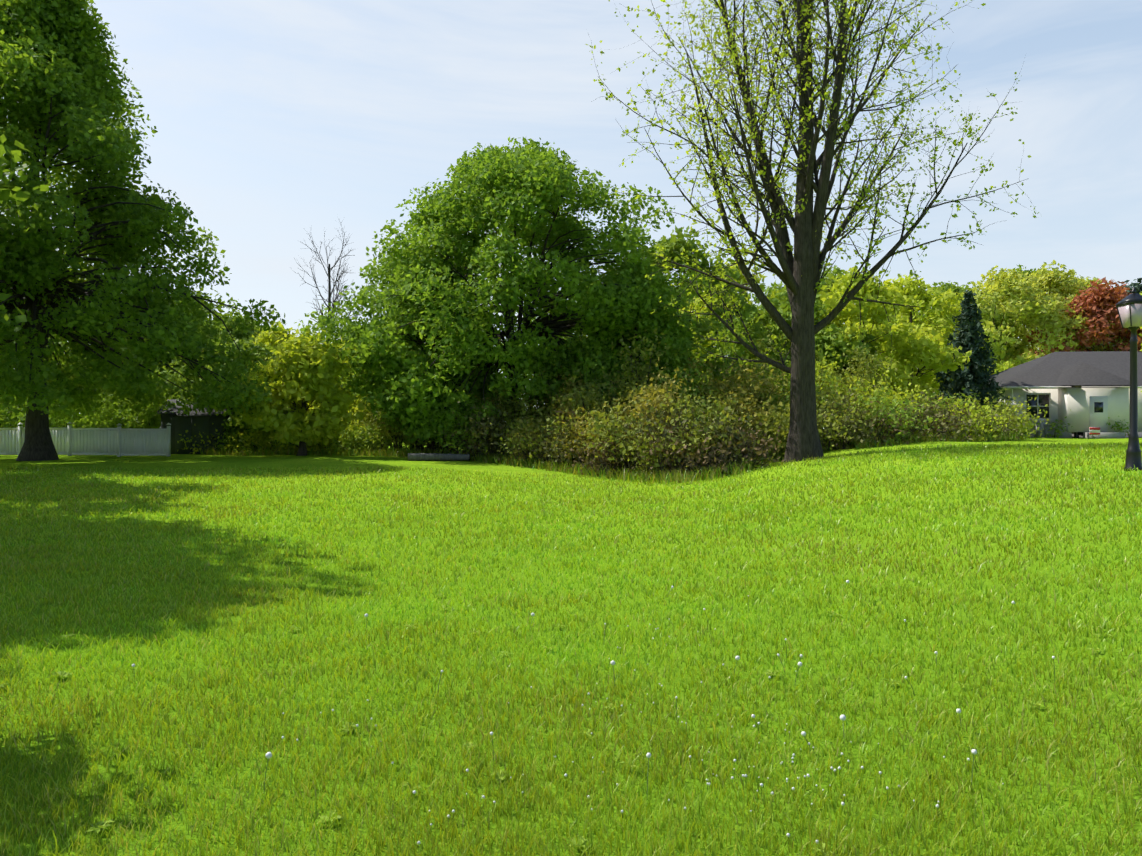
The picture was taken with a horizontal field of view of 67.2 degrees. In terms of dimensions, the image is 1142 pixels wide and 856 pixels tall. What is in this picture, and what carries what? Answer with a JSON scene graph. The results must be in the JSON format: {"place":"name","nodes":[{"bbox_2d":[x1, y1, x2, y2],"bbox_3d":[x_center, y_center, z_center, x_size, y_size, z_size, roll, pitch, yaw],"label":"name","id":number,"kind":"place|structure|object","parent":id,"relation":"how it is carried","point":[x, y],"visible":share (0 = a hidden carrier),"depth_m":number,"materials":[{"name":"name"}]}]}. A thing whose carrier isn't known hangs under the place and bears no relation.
{"place":"outdoors","nodes":[
{"label":"outdoors","id":0,"kind":"place"},
{"bbox_2d":[0,430,1141,855],"bbox_3d":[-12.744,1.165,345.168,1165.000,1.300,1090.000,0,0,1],"label":"lawn","id":1,"kind":"structure","parent":0,"point":[188,462],"depth_m":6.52,"materials":[{"name":"green plant"}]},
{"bbox_2d":[0,127,48,332],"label":"tree","id":2,"kind":"object","parent":1,"relation":"on","point":[7,195],"visible":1,"depth_m":26.27,"materials":[{"name":"green plant"}]},
{"bbox_2d":[0,396,69,427],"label":"shrub","id":3,"kind":"object","parent":1,"relation":"on","point":[8,413],"visible":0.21,"depth_m":43.84,"materials":[{"name":"green plant"}]},
{"bbox_2d":[20,398,106,427],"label":"shrub","id":4,"kind":"object","parent":1,"relation":"on","point":[91,423],"visible":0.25,"depth_m":44.58,"materials":[{"name":"green plant"}]},
{"bbox_2d":[0,422,170,456],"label":"white vinyl fence","id":5,"kind":"object","parent":1,"relation":"on","point":[71,441],"visible":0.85,"depth_m":40.26,"materials":[{"name":"white plastic"}]},
{"bbox_2d":[90,398,141,428],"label":"shrub","id":6,"kind":"object","parent":1,"relation":"on","point":[115,420],"visible":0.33,"depth_m":44.35,"materials":[{"name":"green plant"}]},
{"bbox_2d":[70,293,206,412],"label":"tree behind fence","id":7,"kind":"object","parent":1,"relation":"on","point":[160,370],"visible":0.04,"depth_m":52.78,"materials":[{"name":"green plant"}]},
{"bbox_2d":[0,0,285,460],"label":"maple tree","id":8,"kind":"object","parent":1,"relation":"on","point":[61,92],"visible":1,"depth_m":34.11,"materials":[{"name":"green plant"}]},
{"bbox_2d":[119,388,189,428],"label":"shrub","id":9,"kind":"object","parent":1,"relation":"on","point":[147,421],"visible":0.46,"depth_m":44.03,"materials":[{"name":"green plant"}]},
{"bbox_2d":[120,295,228,392],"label":"tree behind fence","id":10,"kind":"object","parent":1,"relation":"on","point":[197,319],"visible":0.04,"depth_m":59.06,"materials":[{"name":"green plant"}]},
{"bbox_2d":[146,321,249,400],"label":"tree","id":11,"kind":"object","parent":1,"relation":"on","point":[169,376],"visible":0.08,"depth_m":49.23,"materials":[{"name":"green plant"}]},
{"bbox_2d":[157,399,239,454],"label":"shed","id":12,"kind":"structure","parent":1,"relation":"on","point":[203,426],"depth_m":42.50,"materials":[{"name":"grey"}]},
{"bbox_2d":[201,311,260,358],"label":"tree","id":13,"kind":"object","parent":1,"relation":"on","point":[237,333],"visible":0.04,"depth_m":57.06,"materials":[{"name":"green plant"}]},
{"bbox_2d":[184,336,283,449],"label":"tree","id":14,"kind":"object","parent":1,"relation":"on","point":[239,422],"visible":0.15,"depth_m":43.07,"materials":[{"name":"green plant"}]},
{"bbox_2d":[211,419,267,453],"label":"shrub","id":15,"kind":"object","parent":1,"relation":"on","point":[234,433],"visible":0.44,"depth_m":42.55,"materials":[{"name":"green plant"}]},
{"bbox_2d":[217,425,286,454],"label":"shrub","id":16,"kind":"object","parent":1,"relation":"on","point":[248,439],"visible":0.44,"depth_m":42.31,"materials":[{"name":"green plant"}]},
{"bbox_2d":[251,321,298,447],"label":"tree","id":17,"kind":"object","parent":1,"relation":"on","point":[267,338],"visible":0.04,"depth_m":51.44,"materials":[{"name":"green plant"}]},
{"bbox_2d":[217,328,364,455],"bbox_3d":[-12.681,-1.458,39.960,6.558,6.224,5.777,0,0,1],"label":"tree","id":18,"kind":"object","parent":1,"relation":"on","point":[308,370],"visible":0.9,"depth_m":38.67,"materials":[{"name":"green plant"}]},
{"bbox_2d":[297,220,359,350],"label":"bare tree","id":19,"kind":"object","parent":1,"relation":"on","point":[329,291],"visible":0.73,"depth_m":49.95,"materials":[{"name":"brown plant"}]},
{"bbox_2d":[307,338,389,428],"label":"tree","id":20,"kind":"object","parent":1,"relation":"on","point":[356,410],"visible":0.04,"depth_m":45.52,"materials":[{"name":"green plant"}]},
{"bbox_2d":[321,419,387,455],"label":"shrub","id":21,"kind":"object","parent":1,"relation":"on","point":[350,443],"visible":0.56,"depth_m":41.70,"materials":[{"name":"green plant"}]},
{"bbox_2d":[328,414,414,453],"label":"shrub","id":22,"kind":"object","parent":1,"relation":"on","point":[380,445],"visible":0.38,"depth_m":42.13,"materials":[{"name":"green plant"}]},
{"bbox_2d":[360,405,407,450],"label":"shrub","id":23,"kind":"object","parent":1,"relation":"on","point":[390,433],"visible":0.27,"depth_m":41.67,"materials":[{"name":"green plant"}]},
{"bbox_2d":[338,253,508,450],"bbox_3d":[-6.806,-3.394,41.283,7.768,10.051,8.304,0,0,1],"label":"tree","id":24,"kind":"object","parent":1,"relation":"on","point":[414,310],"visible":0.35,"depth_m":39.26,"materials":[{"name":"green plant"}]},
{"bbox_2d":[408,453,469,460],"bbox_3d":[-5.616,1.240,36.542,2.620,0.340,0.410,0,0,-5],"label":"log","id":25,"kind":"object","parent":1,"relation":"on","point":[433,457],"visible":0.98,"depth_m":36.44,"materials":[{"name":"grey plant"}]},
{"bbox_2d":[442,423,501,460],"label":"bush","id":26,"kind":"object","parent":1,"relation":"on","point":[478,446],"visible":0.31,"depth_m":37.32,"materials":[{"name":"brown plant"}]},
{"bbox_2d":[443,397,520,460],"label":"shrub","id":27,"kind":"object","parent":1,"relation":"on","point":[483,429],"visible":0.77,"depth_m":36.75,"materials":[{"name":"green plant"}]},
{"bbox_2d":[427,407,545,457],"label":"shrub","id":28,"kind":"object","parent":1,"relation":"on","point":[454,440],"visible":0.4,"depth_m":37.12,"materials":[{"name":"green plant"}]},
{"bbox_2d":[293,136,724,456],"bbox_3d":[-2.786,-6.144,42.233,20.623,15.950,15.619,0,0,1],"label":"tree","id":29,"kind":"object","parent":1,"relation":"on","point":[499,187],"visible":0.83,"depth_m":37.88,"materials":[{"name":"green plant"}]},
{"bbox_2d":[467,372,555,459],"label":"shrub","id":30,"kind":"object","parent":1,"relation":"on","point":[514,412],"visible":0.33,"depth_m":38.67,"materials":[{"name":"green plant"}]},
{"bbox_2d":[486,384,555,456],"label":"shrub","id":31,"kind":"object","parent":1,"relation":"on","point":[515,419],"visible":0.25,"depth_m":37.45,"materials":[{"name":"green plant"}]},
{"bbox_2d":[498,413,556,466],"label":"bush","id":32,"kind":"object","parent":1,"relation":"on","point":[528,451],"visible":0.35,"depth_m":34.60,"materials":[{"name":"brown plant"}]},
{"bbox_2d":[490,406,568,459],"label":"shrub","id":33,"kind":"object","parent":1,"relation":"on","point":[512,433],"visible":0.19,"depth_m":35.37,"materials":[{"name":"green plant"}]},
{"bbox_2d":[502,410,559,461],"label":"shrub","id":34,"kind":"object","parent":1,"relation":"on","point":[523,435],"visible":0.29,"depth_m":34.80,"materials":[{"name":"green plant"}]},
{"bbox_2d":[500,406,583,466],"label":"shrub","id":35,"kind":"object","parent":1,"relation":"on","point":[542,435],"visible":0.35,"depth_m":33.54,"materials":[{"name":"green plant"}]},
{"bbox_2d":[511,356,577,425],"bbox_3d":[-0.497,-0.931,39.267,4.706,5.200,3.769,0,0,1],"label":"tree","id":36,"kind":"object","parent":1,"relation":"on","point":[545,405],"visible":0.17,"depth_m":38.83,"materials":[{"name":"green plant"}]},
{"bbox_2d":[0,490,1113,855],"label":"flowers","id":37,"kind":"object","parent":1,"relation":"on","point":[268,756],"visible":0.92,"depth_m":4.48,"materials":[{"name":"white plant"}]},
{"bbox_2d":[529,420,589,471],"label":"shrub","id":38,"kind":"object","parent":1,"relation":"on","point":[560,456],"visible":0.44,"depth_m":32.65,"materials":[{"name":"green plant"}]},
{"bbox_2d":[539,380,601,458],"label":"shrub","id":39,"kind":"object","parent":1,"relation":"on","point":[566,398],"visible":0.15,"depth_m":35.68,"materials":[{"name":"green plant"}]},
{"bbox_2d":[546,354,598,458],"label":"shrub","id":40,"kind":"object","parent":1,"relation":"on","point":[567,388],"visible":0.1,"depth_m":37.59,"materials":[{"name":"green plant"}]},
{"bbox_2d":[551,412,616,466],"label":"shrub","id":41,"kind":"object","parent":1,"relation":"on","point":[576,443],"visible":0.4,"depth_m":32.45,"materials":[{"name":"green plant"}]},
{"bbox_2d":[546,369,642,429],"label":"shrub","id":42,"kind":"object","parent":1,"relation":"on","point":[587,398],"visible":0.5,"depth_m":34.59,"materials":[{"name":"green plant"}]},
{"bbox_2d":[560,417,639,476],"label":"shrub","id":43,"kind":"object","parent":1,"relation":"on","point":[592,462],"visible":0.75,"depth_m":30.62,"materials":[{"name":"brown plant"}]},
{"bbox_2d":[570,396,638,472],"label":"shrub","id":44,"kind":"object","parent":1,"relation":"on","point":[604,422],"visible":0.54,"depth_m":31.24,"materials":[{"name":"green plant"}]},
{"bbox_2d":[197,430,1019,485],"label":"long grass","id":45,"kind":"structure","parent":1,"relation":"on","point":[647,475],"depth_m":33.38,"materials":[{"name":"green plant"}]},
{"bbox_2d":[575,386,655,470],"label":"shrub","id":46,"kind":"object","parent":1,"relation":"on","point":[609,406],"visible":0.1,"depth_m":33.01,"materials":[{"name":"green plant"}]},
{"bbox_2d":[555,255,705,462],"bbox_3d":[2.409,-2.960,39.350,6.644,10.025,7.989,0,0,-15],"label":"tree","id":47,"kind":"object","parent":1,"relation":"on","point":[611,328],"visible":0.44,"depth_m":37.62,"materials":[{"name":"green plant"}]},
{"bbox_2d":[600,328,675,464],"bbox_3d":[2.712,-1.118,34.960,3.386,5.796,3.434,0,0,1],"label":"tree","id":48,"kind":"object","parent":1,"relation":"on","point":[646,369],"visible":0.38,"depth_m":34.71,"materials":[{"name":"green plant"}]},
{"bbox_2d":[582,398,697,475],"bbox_3d":[1.940,0.406,30.362,4.784,2.975,4.253,0,0,1],"label":"shrub","id":49,"kind":"object","parent":1,"relation":"on","point":[623,445],"visible":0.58,"depth_m":29.97,"materials":[{"name":"green plant"}]},
{"bbox_2d":[604,371,684,472],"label":"shrub","id":50,"kind":"object","parent":1,"relation":"on","point":[637,391],"visible":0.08,"depth_m":32.72,"materials":[{"name":"green plant"}]},
{"bbox_2d":[618,357,698,437],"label":"shrub","id":51,"kind":"object","parent":1,"relation":"on","point":[656,399],"visible":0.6,"depth_m":31.12,"materials":[{"name":"green plant"}]},
{"bbox_2d":[622,420,704,479],"bbox_3d":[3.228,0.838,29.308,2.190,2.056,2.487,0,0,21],"label":"shrub","id":52,"kind":"object","parent":1,"relation":"on","point":[652,458],"visible":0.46,"depth_m":28.82,"materials":[{"name":"green plant"}]},
{"bbox_2d":[609,396,728,472],"bbox_3d":[3.290,0.278,30.477,5.046,3.211,5.189,0,0,1],"label":"shrub","id":53,"kind":"object","parent":1,"relation":"on","point":[648,420],"visible":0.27,"depth_m":29.61,"materials":[{"name":"green plant"}]},
{"bbox_2d":[591,225,765,395],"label":"tree","id":54,"kind":"object","parent":1,"relation":"on","point":[678,242],"visible":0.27,"depth_m":42.76,"materials":[{"name":"green plant"}]},
{"bbox_2d":[641,363,733,469],"bbox_3d":[4.051,-0.224,29.216,3.162,3.998,3.556,0,0,1],"label":"shrub","id":55,"kind":"object","parent":1,"relation":"on","point":[689,418],"visible":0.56,"depth_m":28.95,"materials":[{"name":"green plant"}]},
{"bbox_2d":[654,354,737,418],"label":"shrub","id":56,"kind":"object","parent":1,"relation":"on","point":[683,387],"visible":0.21,"depth_m":33.64,"materials":[{"name":"green plant"}]},
{"bbox_2d":[643,385,750,455],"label":"shrub","id":57,"kind":"object","parent":1,"relation":"on","point":[707,418],"visible":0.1,"depth_m":31.11,"materials":[{"name":"green plant"}]},
{"bbox_2d":[658,430,759,477],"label":"shrub","id":58,"kind":"object","parent":1,"relation":"on","point":[708,459],"visible":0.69,"depth_m":27.79,"materials":[{"name":"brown plant"}]},
{"bbox_2d":[662,389,762,444],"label":"shrub","id":59,"kind":"object","parent":1,"relation":"on","point":[734,414],"visible":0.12,"depth_m":31.47,"materials":[{"name":"green plant"}]},
{"bbox_2d":[668,352,765,414],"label":"shrub","id":60,"kind":"object","parent":1,"relation":"on","point":[712,380],"visible":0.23,"depth_m":33.94,"materials":[{"name":"green plant"}]},
{"bbox_2d":[683,406,764,465],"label":"shrub","id":61,"kind":"object","parent":1,"relation":"on","point":[716,426],"visible":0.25,"depth_m":28.90,"materials":[{"name":"green plant"}]},
{"bbox_2d":[688,407,762,466],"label":"shrub","id":62,"kind":"object","parent":1,"relation":"on","point":[736,437],"visible":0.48,"depth_m":28.73,"materials":[{"name":"green plant"}]},
{"bbox_2d":[691,386,782,460],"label":"shrub","id":63,"kind":"object","parent":1,"relation":"on","point":[723,405],"visible":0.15,"depth_m":31.58,"materials":[{"name":"green plant"}]},
{"bbox_2d":[689,362,789,418],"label":"shrub","id":64,"kind":"object","parent":1,"relation":"on","point":[732,383],"visible":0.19,"depth_m":33.76,"materials":[{"name":"green plant"}]},
{"bbox_2d":[706,380,784,450],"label":"shrub","id":65,"kind":"object","parent":1,"relation":"on","point":[742,403],"visible":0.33,"depth_m":31.89,"materials":[{"name":"green plant"}]},
{"bbox_2d":[706,345,788,450],"bbox_3d":[7.147,-1.169,34.729,3.951,5.229,3.976,0,0,-31],"label":"shrub","id":66,"kind":"object","parent":1,"relation":"on","point":[752,375],"visible":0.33,"depth_m":34.05,"materials":[{"name":"green plant"}]},
{"bbox_2d":[711,417,786,467],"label":"shrub","id":67,"kind":"object","parent":1,"relation":"on","point":[759,452],"visible":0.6,"depth_m":28.79,"materials":[{"name":"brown plant"}]},
{"bbox_2d":[714,334,786,408],"bbox_3d":[7.487,-1.304,35.225,3.126,5.257,3.210,0,0,1],"label":"tree","id":68,"kind":"object","parent":1,"relation":"on","point":[766,368],"visible":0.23,"depth_m":35.41,"materials":[{"name":"green plant"}]},
{"bbox_2d":[673,259,837,409],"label":"tree","id":69,"kind":"object","parent":1,"relation":"on","point":[701,302],"visible":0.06,"depth_m":48.95,"materials":[{"name":"green plant"}]},
{"bbox_2d":[726,280,788,350],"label":"tree","id":70,"kind":"object","parent":1,"relation":"on","point":[769,290],"depth_m":89.06,"materials":[{"name":"green plant"}]},
{"bbox_2d":[736,394,789,459],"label":"shrub","id":71,"kind":"object","parent":1,"relation":"on","point":[781,433],"visible":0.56,"depth_m":31.35,"materials":[{"name":"green plant"}]},
{"bbox_2d":[718,285,880,398],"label":"tree","id":72,"kind":"object","parent":1,"relation":"on","point":[826,340],"visible":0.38,"depth_m":44.70,"materials":[{"name":"green plant"}]},
{"bbox_2d":[744,338,859,451],"bbox_3d":[9.272,-1.439,35.476,5.346,5.181,5.071,0,0,1],"label":"shrub","id":73,"kind":"object","parent":1,"relation":"on","point":[816,385],"visible":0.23,"depth_m":36.11,"materials":[{"name":"green plant"}]},
{"bbox_2d":[586,0,1038,461],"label":"cottonwood tree","id":74,"kind":"object","parent":1,"relation":"on","point":[800,278],"visible":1,"depth_m":29.34,"materials":[{"name":"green plant"}]},
{"bbox_2d":[755,385,897,450],"bbox_3d":[9.924,-0.336,33.196,5.199,2.656,5.284,0,0,19],"label":"shrub","id":75,"kind":"object","parent":1,"relation":"on","point":[838,420],"visible":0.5,"depth_m":32.50,"materials":[{"name":"green plant"}]},
{"bbox_2d":[815,351,860,439],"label":"shrub","id":76,"kind":"object","parent":1,"relation":"on","point":[823,361],"visible":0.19,"depth_m":38.15,"materials":[{"name":"green plant"}]},
{"bbox_2d":[781,265,901,397],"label":"tree","id":77,"kind":"object","parent":1,"relation":"on","point":[837,270],"visible":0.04,"depth_m":58.80,"materials":[{"name":"green plant"}]},
{"bbox_2d":[815,360,870,441],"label":"shrub","id":78,"kind":"object","parent":1,"relation":"on","point":[841,375],"visible":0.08,"depth_m":37.90,"materials":[{"name":"green plant"}]},
{"bbox_2d":[785,374,909,446],"bbox_3d":[10.619,-0.623,35.299,5.151,3.225,4.469,0,0,1],"label":"shrub","id":79,"kind":"object","parent":1,"relation":"on","point":[829,396],"visible":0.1,"depth_m":34.86,"materials":[{"name":"green plant"}]},
{"bbox_2d":[817,389,886,449],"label":"shrub","id":80,"kind":"object","parent":1,"relation":"on","point":[856,429],"visible":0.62,"depth_m":32.60,"materials":[{"name":"green plant"}]},
{"bbox_2d":[833,364,896,410],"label":"shrub","id":81,"kind":"object","parent":1,"relation":"on","point":[867,387],"visible":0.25,"depth_m":36.42,"materials":[{"name":"green plant"}]},
{"bbox_2d":[843,343,897,404],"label":"shrub","id":82,"kind":"object","parent":1,"relation":"on","point":[862,365],"visible":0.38,"depth_m":39.09,"materials":[{"name":"green plant"}]},
{"bbox_2d":[785,266,971,402],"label":"tree","id":83,"kind":"object","parent":1,"relation":"on","point":[926,349],"visible":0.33,"depth_m":43.69,"materials":[{"name":"green plant"}]},
{"bbox_2d":[818,380,944,446],"bbox_3d":[11.886,-0.541,33.502,5.837,2.751,4.954,0,0,-42],"label":"shrub","id":84,"kind":"object","parent":1,"relation":"on","point":[893,413],"visible":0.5,"depth_m":33.34,"materials":[{"name":"green plant"}]},
{"bbox_2d":[831,377,941,426],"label":"shrub","id":85,"kind":"object","parent":1,"relation":"on","point":[898,396],"visible":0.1,"depth_m":36.68,"materials":[{"name":"green plant"}]},
{"bbox_2d":[847,400,938,445],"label":"shrub","id":86,"kind":"object","parent":1,"relation":"on","point":[896,429],"visible":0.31,"depth_m":33.13,"materials":[{"name":"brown plant"}]},
{"bbox_2d":[861,401,936,441],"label":"shrub","id":87,"kind":"object","parent":1,"relation":"on","point":[919,420],"visible":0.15,"depth_m":33.47,"materials":[{"name":"green plant"}]},
{"bbox_2d":[856,274,1006,401],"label":"tree","id":88,"kind":"object","parent":1,"relation":"on","point":[948,308],"visible":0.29,"depth_m":49.91,"materials":[{"name":"green plant"}]},
{"bbox_2d":[874,385,1014,440],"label":"shrub","id":89,"kind":"object","parent":1,"relation":"on","point":[953,418],"visible":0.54,"depth_m":34.17,"materials":[{"name":"olive green leaf"},{"name":"bark twig"}]},
{"bbox_2d":[912,395,983,439],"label":"shrub","id":90,"kind":"object","parent":1,"relation":"on","point":[953,413],"visible":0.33,"depth_m":35.27,"materials":[{"name":"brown plant"}]},
{"bbox_2d":[909,393,1026,441],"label":"shrub","id":91,"kind":"object","parent":1,"relation":"on","point":[974,419],"visible":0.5,"depth_m":35.54,"materials":[{"name":"green plant"}]},
{"bbox_2d":[934,290,1012,434],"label":"spruce tree","id":92,"kind":"object","parent":1,"relation":"on","point":[974,377],"visible":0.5,"depth_m":46.15,"materials":[{"name":"green plant"}]},
{"bbox_2d":[916,281,1034,371],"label":"tree","id":93,"kind":"object","parent":1,"relation":"on","point":[953,287],"visible":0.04,"depth_m":95.90,"materials":[{"name":"green plant"}]},
{"bbox_2d":[956,400,1028,439],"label":"shrub","id":94,"kind":"object","parent":1,"relation":"on","point":[1007,427],"visible":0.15,"depth_m":36.80,"materials":[{"name":"green plant"}]},
{"bbox_2d":[937,265,1077,375],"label":"tree","id":95,"kind":"object","parent":1,"relation":"on","point":[1006,289],"visible":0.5,"depth_m":87.48,"materials":[{"name":"green plant"}]},
{"bbox_2d":[960,389,1070,439],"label":"shrub","id":96,"kind":"object","parent":1,"relation":"on","point":[1014,417],"visible":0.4,"depth_m":39.09,"materials":[{"name":"green plant"}]},
{"bbox_2d":[1035,421,1071,437],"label":"stone entry marker","id":97,"kind":"object","parent":1,"relation":"on","point":[1045,431],"visible":0.52,"depth_m":50.26,"materials":[{"name":"grey stone"}]},
{"bbox_2d":[984,260,1129,368],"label":"tree","id":98,"kind":"object","parent":1,"relation":"on","point":[1050,281],"visible":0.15,"depth_m":93.02,"materials":[{"name":"green plant"}]},
{"bbox_2d":[989,351,1141,438],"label":"house","id":99,"kind":"structure","parent":1,"relation":"on","point":[1100,396],"depth_m":51.21,"materials":[{"name":"beige"}]},
{"bbox_2d":[1020,277,1141,358],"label":"tree","id":100,"kind":"object","parent":1,"relation":"on","point":[1101,301],"visible":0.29,"depth_m":88.08,"materials":[{"name":"red plant"}]},
{"bbox_2d":[1115,287,1141,470],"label":"lamp post","id":101,"kind":"object","parent":1,"relation":"on","point":[1129,308],"visible":0.94,"depth_m":16.05,"materials":[{"name":"black metal"}]},
{"bbox_2d":[0,0,1141,428],"label":"sky","id":102,"kind":"structure","parent":0,"point":[274,120],"materials":[{"name":"blue"}]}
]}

